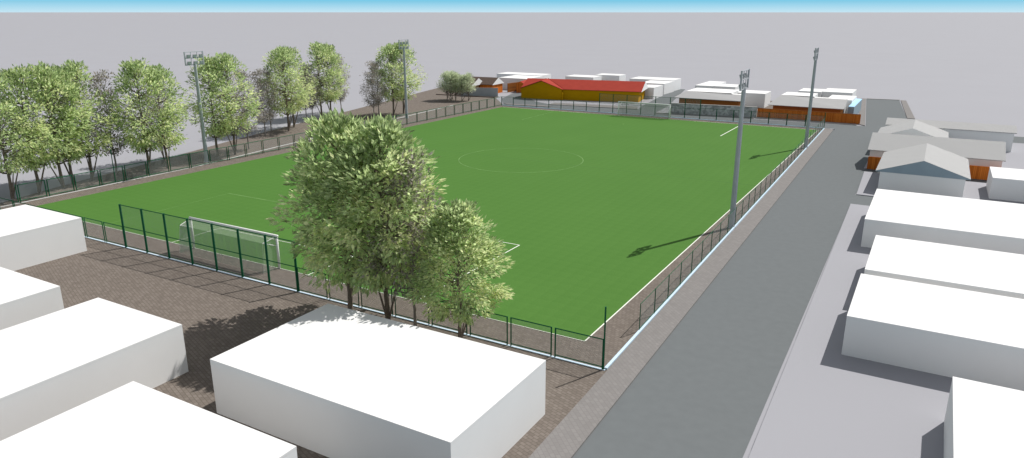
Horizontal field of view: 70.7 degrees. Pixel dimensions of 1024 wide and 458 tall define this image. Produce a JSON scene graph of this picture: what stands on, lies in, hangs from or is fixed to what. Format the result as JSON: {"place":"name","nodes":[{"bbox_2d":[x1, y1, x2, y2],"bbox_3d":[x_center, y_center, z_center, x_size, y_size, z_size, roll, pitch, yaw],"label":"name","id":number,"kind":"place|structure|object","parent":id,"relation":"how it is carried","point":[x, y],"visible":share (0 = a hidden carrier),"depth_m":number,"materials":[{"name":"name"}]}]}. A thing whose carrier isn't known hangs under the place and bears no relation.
{"place":"outdoors","nodes":[
{"label":"outdoors","id":0,"kind":"place"},
{"bbox_2d":[0,267,63,329],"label":"block building","id":1,"kind":"structure","parent":0,"point":[24,298],"depth_m":47.86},
{"bbox_2d":[0,205,86,270],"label":"block building","id":2,"kind":"structure","parent":0,"point":[31,235],"depth_m":62.99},
{"bbox_2d":[0,298,188,440],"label":"block building","id":3,"kind":"structure","parent":0,"point":[54,364],"depth_m":39.98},
{"bbox_2d":[0,381,296,457],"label":"block building","id":4,"kind":"structure","parent":0,"point":[132,419],"depth_m":31.56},
{"bbox_2d":[210,304,545,457],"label":"block building","id":5,"kind":"structure","parent":0,"point":[330,381],"depth_m":36.40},
{"bbox_2d":[0,87,821,457],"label":"paving","id":6,"kind":"structure","parent":0,"point":[214,313],"depth_m":55.80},
{"bbox_2d":[0,63,73,191],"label":"leafy tree","id":7,"kind":"object","parent":6,"relation":"on","point":[16,73],"visible":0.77,"depth_m":83.84,"materials":[{"name":"green plant"}]},
{"bbox_2d":[3,60,100,187],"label":"leafy tree","id":8,"kind":"object","parent":6,"relation":"on","point":[48,78],"visible":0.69,"depth_m":86.30,"materials":[{"name":"green plant"}]},
{"bbox_2d":[18,64,103,182],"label":"leafy tree","id":9,"kind":"object","parent":6,"relation":"on","point":[76,159],"visible":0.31,"depth_m":89.04,"materials":[{"name":"green plant"}]},
{"bbox_2d":[40,59,123,179],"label":"leafy tree","id":10,"kind":"object","parent":6,"relation":"on","point":[75,74],"visible":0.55,"depth_m":91.06,"materials":[{"name":"green plant"}]},
{"bbox_2d":[83,69,133,173],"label":"sparse tree","id":11,"kind":"object","parent":6,"relation":"on","point":[113,149],"visible":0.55,"depth_m":94.20,"materials":[{"name":"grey plant"}]},
{"bbox_2d":[98,57,186,172],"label":"leafy tree","id":12,"kind":"object","parent":6,"relation":"on","point":[133,68],"visible":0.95,"depth_m":94.37,"materials":[{"name":"green plant"}]},
{"bbox_2d":[134,85,176,160],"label":"sparse tree","id":13,"kind":"object","parent":6,"relation":"on","point":[155,107],"visible":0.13,"depth_m":103.15,"materials":[{"name":"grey plant"}]},
{"bbox_2d":[123,64,198,167],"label":"leafy tree","id":14,"kind":"object","parent":6,"relation":"on","point":[178,139],"visible":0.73,"depth_m":97.41,"materials":[{"name":"green plant"}]},
{"bbox_2d":[183,51,209,161],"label":"floodlight mast","id":15,"kind":"object","parent":6,"relation":"on","point":[188,56],"visible":0.98,"depth_m":101.88,"materials":[{"name":"grey metal"}]},
{"bbox_2d":[179,54,241,155],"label":"leafy tree","id":16,"kind":"object","parent":6,"relation":"on","point":[206,70],"visible":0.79,"depth_m":105.54,"materials":[{"name":"green plant"}]},
{"bbox_2d":[2,105,451,206],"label":"paving kerb","id":17,"kind":"structure","parent":6,"relation":"on","point":[163,173],"depth_m":94.87,"materials":[{"name":"white paint"}]},
{"bbox_2d":[193,52,265,154],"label":"leafy tree","id":18,"kind":"object","parent":6,"relation":"on","point":[225,58],"visible":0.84,"depth_m":107.02,"materials":[{"name":"green plant"}]},
{"bbox_2d":[232,69,270,148],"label":"sparse tree","id":19,"kind":"object","parent":6,"relation":"on","point":[259,118],"visible":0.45,"depth_m":112.65,"materials":[{"name":"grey plant"}]},
{"bbox_2d":[15,97,501,201],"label":"fence","id":20,"kind":"object","parent":6,"relation":"on","point":[396,118],"visible":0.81,"depth_m":99.37,"materials":[{"name":"grey metal"}]},
{"bbox_2d":[249,68,279,134],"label":"sparse tree","id":21,"kind":"object","parent":6,"relation":"on","point":[259,84],"visible":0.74,"depth_m":125.67,"materials":[{"name":"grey plant"}]},
{"bbox_2d":[254,69,281,131],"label":"sparse tree","id":22,"kind":"object","parent":6,"relation":"on","point":[267,73],"visible":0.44,"depth_m":129.40,"materials":[{"name":"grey plant"}]},
{"bbox_2d":[257,45,314,130],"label":"leafy tree","id":23,"kind":"object","parent":6,"relation":"on","point":[280,51],"visible":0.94,"depth_m":128.75,"materials":[{"name":"green plant"}]},
{"bbox_2d":[263,46,318,126],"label":"leafy tree","id":24,"kind":"object","parent":6,"relation":"on","point":[296,62],"visible":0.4,"depth_m":134.08,"materials":[{"name":"green plant"}]},
{"bbox_2d":[0,198,606,369],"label":"fence","id":25,"kind":"object","parent":6,"relation":"on","point":[216,257],"visible":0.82,"depth_m":57.48,"materials":[{"name":"green metal"}]},
{"bbox_2d":[298,41,344,115],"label":"leafy tree","id":26,"kind":"object","parent":6,"relation":"on","point":[319,49],"visible":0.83,"depth_m":145.62,"materials":[{"name":"green plant"}]},
{"bbox_2d":[308,42,349,110],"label":"leafy tree","id":27,"kind":"object","parent":6,"relation":"on","point":[339,80],"visible":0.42,"depth_m":149.19,"materials":[{"name":"green plant"}]},
{"bbox_2d":[266,107,401,309],"bbox_3d":[-11.882,-0.985,50.007,8.974,14.870,10.210,-14,22,-40],"label":"leafy tree","id":28,"kind":"object","parent":6,"relation":"on","point":[312,172],"visible":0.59,"depth_m":47.72,"materials":[{"name":"green plant"}]},
{"bbox_2d":[358,60,386,113],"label":"sparse tree","id":29,"kind":"object","parent":6,"relation":"on","point":[373,98],"visible":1,"depth_m":146.22,"materials":[{"name":"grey plant"}]},
{"bbox_2d":[363,61,389,114],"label":"sparse tree","id":30,"kind":"object","parent":6,"relation":"on","point":[380,78],"visible":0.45,"depth_m":150.81,"materials":[{"name":"grey plant"}]},
{"bbox_2d":[314,112,448,319],"bbox_3d":[-8.317,-0.623,48.853,9.669,14.841,9.735,0,17,0],"label":"leafy tree","id":31,"kind":"object","parent":6,"relation":"on","point":[387,132],"visible":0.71,"depth_m":46.24,"materials":[{"name":"green plant"}]},
{"bbox_2d":[369,42,412,114],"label":"leafy tree","id":32,"kind":"object","parent":6,"relation":"on","point":[387,50],"visible":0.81,"depth_m":149.46,"materials":[{"name":"green plant"}]},
{"bbox_2d":[354,148,448,325],"bbox_3d":[-7.296,0.954,47.406,6.601,12.653,6.999,-8,19,-26],"label":"sparse tree","id":33,"kind":"object","parent":6,"relation":"on","point":[399,200],"visible":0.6,"depth_m":46.46,"materials":[{"name":"green plant"}]},
{"bbox_2d":[398,39,408,117],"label":"floodlight mast","id":34,"kind":"object","parent":6,"relation":"on","point":[405,83],"visible":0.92,"depth_m":145.38,"materials":[{"name":"grey metal"}]},
{"bbox_2d":[382,40,427,113],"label":"leafy tree","id":35,"kind":"object","parent":6,"relation":"on","point":[410,55],"visible":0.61,"depth_m":151.44,"materials":[{"name":"green plant"}]},
{"bbox_2d":[34,107,816,340],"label":"pitch","id":36,"kind":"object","parent":6,"relation":"on","point":[590,241],"visible":0.8,"depth_m":85.08,"materials":[{"name":"green plant"}]},
{"bbox_2d":[179,217,280,272],"bbox_3d":[-24.858,1.300,62.842,11.260,2.985,1.718,9,19,29],"label":"football goal","id":37,"kind":"object","parent":36,"relation":"on","point":[226,225],"visible":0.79,"depth_m":62.04,"materials":[{"name":"grey metal"}]},
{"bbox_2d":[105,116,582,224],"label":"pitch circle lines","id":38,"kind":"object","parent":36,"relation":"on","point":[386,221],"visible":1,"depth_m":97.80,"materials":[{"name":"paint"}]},
{"bbox_2d":[88,107,816,340],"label":"pitch lines","id":39,"kind":"object","parent":36,"relation":"on","point":[518,245],"visible":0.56,"depth_m":63.65,"materials":[{"name":"paint"}]},
{"bbox_2d":[424,148,754,185],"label":"halfway seam","id":40,"kind":"object","parent":36,"relation":"on","point":[593,167],"visible":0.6,"depth_m":101.29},
{"bbox_2d":[436,70,450,99],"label":"tree","id":41,"kind":"object","parent":6,"relation":"on","point":[443,75],"visible":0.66,"depth_m":177.21,"materials":[{"name":"green plant"}]},
{"bbox_2d":[439,72,457,100],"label":"tree","id":42,"kind":"object","parent":6,"relation":"on","point":[449,75],"visible":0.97,"depth_m":175.70,"materials":[{"name":"green plant"}]},
{"bbox_2d":[448,71,462,100],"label":"tree","id":43,"kind":"object","parent":6,"relation":"on","point":[456,79],"visible":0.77,"depth_m":175.75,"materials":[{"name":"green plant"}]},
{"bbox_2d":[86,105,824,370],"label":"fence kerb","id":44,"kind":"structure","parent":6,"relation":"on","point":[627,344],"depth_m":57.29,"materials":[{"name":"grey concrete"}]},
{"bbox_2d":[404,198,514,337],"bbox_3d":[-3.305,2.735,46.261,7.093,9.861,6.235,1,17,4],"label":"leafy tree","id":45,"kind":"object","parent":6,"relation":"on","point":[449,242],"visible":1,"depth_m":45.01,"materials":[{"name":"green plant"}]},
{"bbox_2d":[453,74,471,100],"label":"tree","id":46,"kind":"object","parent":6,"relation":"on","point":[461,78],"visible":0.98,"depth_m":174.99,"materials":[{"name":"green plant"}]},
{"bbox_2d":[436,94,494,97],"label":"kerb","id":47,"kind":"structure","parent":6,"relation":"on","point":[466,95],"depth_m":186.46,"materials":[{"name":"grey concrete"}]},
{"bbox_2d":[458,72,476,100],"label":"tree","id":48,"kind":"object","parent":6,"relation":"on","point":[467,78],"visible":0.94,"depth_m":175.55,"materials":[{"name":"green plant"}]},
{"bbox_2d":[460,78,481,94],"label":"brown roof house","id":49,"kind":"structure","parent":6,"relation":"on","point":[478,81],"depth_m":190.28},
{"bbox_2d":[462,88,497,96],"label":"plain wall","id":50,"kind":"structure","parent":6,"relation":"on","point":[492,92],"depth_m":186.07,"materials":[{"name":"concrete"}]},
{"bbox_2d":[469,76,503,92],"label":"brown roof house","id":51,"kind":"structure","parent":6,"relation":"on","point":[490,82],"depth_m":192.22,"materials":[{"name":"orange wood"}]},
{"bbox_2d":[618,101,670,118],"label":"football goal","id":52,"kind":"object","parent":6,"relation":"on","point":[669,107],"visible":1,"depth_m":149.87,"materials":[{"name":"grey metal"}]},
{"bbox_2d":[502,93,824,127],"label":"fence","id":53,"kind":"object","parent":6,"relation":"on","point":[616,102],"visible":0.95,"depth_m":148.76,"materials":[{"name":"grey metal"}]},
{"bbox_2d":[639,112,825,329],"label":"fence","id":54,"kind":"object","parent":6,"relation":"on","point":[727,231],"visible":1,"depth_m":66.22,"materials":[{"name":"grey metal"}]},
{"bbox_2d":[727,69,749,228],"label":"floodlight mast","id":55,"kind":"object","parent":6,"relation":"on","point":[743,86],"visible":0.98,"depth_m":70.35,"materials":[{"name":"grey metal"}]},
{"bbox_2d":[803,47,818,147],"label":"floodlight mast","id":56,"kind":"object","parent":6,"relation":"on","point":[816,51],"visible":0.98,"depth_m":113.17,"materials":[{"name":"grey metal"}]},
{"bbox_2d":[0,12,1023,457],"bbox_3d":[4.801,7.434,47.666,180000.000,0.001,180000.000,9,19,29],"label":"ground","id":57,"kind":"structure","parent":0,"point":[952,66],"depth_m":421.12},
{"bbox_2d":[0,68,52,198],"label":"leafy tree","id":58,"kind":"object","parent":57,"relation":"on","point":[10,169],"visible":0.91,"depth_m":82.04,"materials":[{"name":"green plant"}]},
{"bbox_2d":[294,64,322,118],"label":"sparse tree","id":59,"kind":"object","parent":57,"relation":"on","point":[305,109],"visible":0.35,"depth_m":143.17,"materials":[{"name":"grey plant"}]},
{"bbox_2d":[299,64,323,116],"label":"sparse tree","id":60,"kind":"object","parent":57,"relation":"on","point":[314,104],"visible":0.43,"depth_m":145.55,"materials":[{"name":"grey plant"}]},
{"bbox_2d":[332,56,350,109],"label":"sparse tree","id":61,"kind":"object","parent":57,"relation":"on","point":[343,95],"visible":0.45,"depth_m":155.61,"materials":[{"name":"grey plant"}]},
{"bbox_2d":[507,78,546,91],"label":"boundary wall","id":62,"kind":"structure","parent":57,"relation":"on","point":[511,87],"depth_m":196.69,"materials":[{"name":"orange wood"}]},
{"bbox_2d":[521,78,647,101],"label":"sports hall","id":63,"kind":"structure","parent":57,"relation":"on","point":[565,89],"depth_m":178.34,"materials":[{"name":"paint"}]},
{"bbox_2d":[645,85,662,98],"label":"block building","id":64,"kind":"structure","parent":57,"relation":"on","point":[655,90],"depth_m":182.00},
{"bbox_2d":[629,77,680,90],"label":"block building","id":65,"kind":"structure","parent":57,"relation":"on","point":[677,83],"depth_m":201.75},
{"bbox_2d":[645,80,673,94],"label":"block building","id":66,"kind":"structure","parent":57,"relation":"on","point":[668,86],"depth_m":193.37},
{"bbox_2d":[695,81,725,87],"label":"block building","id":67,"kind":"structure","parent":57,"relation":"on","point":[709,84],"depth_m":183.84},
{"bbox_2d":[670,103,756,117],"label":"stone wall","id":68,"kind":"structure","parent":57,"relation":"on","point":[712,108],"depth_m":151.45,"materials":[{"name":"stone"}]},
{"bbox_2d":[713,84,738,89],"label":"block building","id":69,"kind":"structure","parent":57,"relation":"on","point":[728,86],"depth_m":179.57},
{"bbox_2d":[657,112,855,124],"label":"street verge","id":70,"kind":"structure","parent":57,"relation":"on","point":[767,118],"depth_m":146.82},
{"bbox_2d":[756,101,772,116],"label":"yard","id":71,"kind":"structure","parent":57,"relation":"on","point":[769,107],"depth_m":164.40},
{"bbox_2d":[674,88,745,105],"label":"timber house","id":72,"kind":"structure","parent":71,"relation":"on","point":[713,96],"depth_m":160.68,"materials":[{"name":"white"}]},
{"bbox_2d":[757,108,860,123],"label":"timber fence","id":73,"kind":"object","parent":71,"relation":"on","point":[843,118],"visible":0.86,"depth_m":143.57,"materials":[{"name":"brown wood"}]},
{"bbox_2d":[848,99,861,113],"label":"building","id":74,"kind":"structure","parent":71,"relation":"on","point":[854,107],"depth_m":149.66,"materials":[{"name":"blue stone"}]},
{"bbox_2d":[798,88,824,96],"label":"block building","id":75,"kind":"structure","parent":57,"relation":"on","point":[808,90],"depth_m":168.95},
{"bbox_2d":[822,88,856,97],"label":"block building","id":76,"kind":"structure","parent":57,"relation":"on","point":[828,92],"depth_m":167.61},
{"bbox_2d":[748,143,1023,457],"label":"raised lot","id":77,"kind":"structure","parent":57,"relation":"on","point":[829,400],"depth_m":41.05,"materials":[{"name":"grey concrete"}]},
{"bbox_2d":[878,120,948,137],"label":"gabled house","id":78,"kind":"structure","parent":77,"relation":"on","point":[916,127],"depth_m":111.12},
{"bbox_2d":[876,143,970,197],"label":"gabled house","id":79,"kind":"structure","parent":77,"relation":"on","point":[926,168],"depth_m":85.61,"materials":[{"name":"white paint"}]},
{"bbox_2d":[841,273,1023,390],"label":"block building","id":80,"kind":"structure","parent":77,"relation":"on","point":[954,332],"depth_m":44.05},
{"bbox_2d":[868,132,1005,166],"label":"long house","id":81,"kind":"structure","parent":77,"relation":"on","point":[983,153],"depth_m":97.80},
{"bbox_2d":[861,189,1023,254],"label":"block building","id":82,"kind":"structure","parent":77,"relation":"on","point":[977,223],"depth_m":65.68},
{"bbox_2d":[864,235,1023,298],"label":"block building","id":83,"kind":"structure","parent":77,"relation":"on","point":[975,269],"depth_m":53.75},
{"bbox_2d":[885,118,1016,151],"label":"long house","id":84,"kind":"structure","parent":77,"relation":"on","point":[982,131],"depth_m":113.82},
{"bbox_2d":[944,377,1023,457],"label":"block building","id":85,"kind":"structure","parent":77,"relation":"on","point":[983,420],"depth_m":33.51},
{"bbox_2d":[986,167,1023,201],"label":"block building","id":86,"kind":"structure","parent":77,"relation":"on","point":[1005,184],"depth_m":83.11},
{"bbox_2d":[0,0,1023,11],"label":"sky","id":87,"kind":"structure","parent":0,"point":[5,5],"materials":[{"name":"blue"}]},
{"bbox_2d":[499,75,542,88],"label":"block building","id":88,"kind":"structure","parent":0,"point":[511,79],"depth_m":203.31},
{"bbox_2d":[497,72,550,78],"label":"block building","id":89,"kind":"structure","parent":0,"point":[504,74],"depth_m":213.94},
{"bbox_2d":[504,103,637,109],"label":"verge paving","id":90,"kind":"structure","parent":0,"point":[592,105],"depth_m":167.28,"materials":[{"name":"grey concrete"}]},
{"bbox_2d":[565,75,601,79],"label":"block building","id":91,"kind":"structure","parent":0,"point":[584,77],"depth_m":205.55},
{"bbox_2d":[595,73,625,80],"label":"block building","id":92,"kind":"structure","parent":0,"point":[614,77],"depth_m":208.09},
{"bbox_2d":[529,128,832,457],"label":"sidewalk","id":93,"kind":"structure","parent":0,"point":[572,431],"depth_m":47.39,"materials":[{"name":"grey concrete"}]},
{"bbox_2d":[502,89,906,457],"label":"road","id":94,"kind":"structure","parent":0,"point":[702,384],"depth_m":49.60,"materials":[{"name":"grey asphalt"}]},
{"bbox_2d":[516,80,525,92],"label":"timber shed","id":95,"kind":"structure","parent":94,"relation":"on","point":[519,86],"depth_m":194.82,"materials":[{"name":"orange wood"}]},
{"bbox_2d":[738,90,770,107],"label":"block building","id":96,"kind":"structure","parent":0,"point":[757,99],"depth_m":164.54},
{"bbox_2d":[768,92,847,112],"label":"timber house","id":97,"kind":"structure","parent":0,"point":[799,101],"depth_m":148.62,"materials":[{"name":"white"}]},
{"bbox_2d":[828,95,856,112],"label":"block building","id":98,"kind":"structure","parent":0,"point":[851,99],"depth_m":155.82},
{"bbox_2d":[858,98,914,125],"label":"sidewalk","id":99,"kind":"structure","parent":0,"point":[906,108],"depth_m":157.17,"materials":[{"name":"grey concrete"}]},
{"bbox_2d":[849,169,986,205],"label":"driveway","id":100,"kind":"structure","parent":0,"point":[861,200],"depth_m":84.20,"materials":[{"name":"concrete"}]},
{"bbox_2d":[867,156,881,169],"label":"timber fence","id":101,"kind":"object","parent":100,"relation":"on","point":[873,163],"visible":0.55,"depth_m":99.14,"materials":[{"name":"brown wood"}]},
{"bbox_2d":[969,165,989,179],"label":"timber fence","id":102,"kind":"object","parent":100,"relation":"on","point":[979,172],"visible":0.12,"depth_m":93.22,"materials":[{"name":"brown wood"}]},
{"bbox_2d":[1013,136,1023,142],"bbox_3d":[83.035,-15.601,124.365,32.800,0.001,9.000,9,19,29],"label":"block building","id":103,"kind":"structure","parent":0,"point":[1018,139],"depth_m":122.80,"materials":[{"name":"concrete"}]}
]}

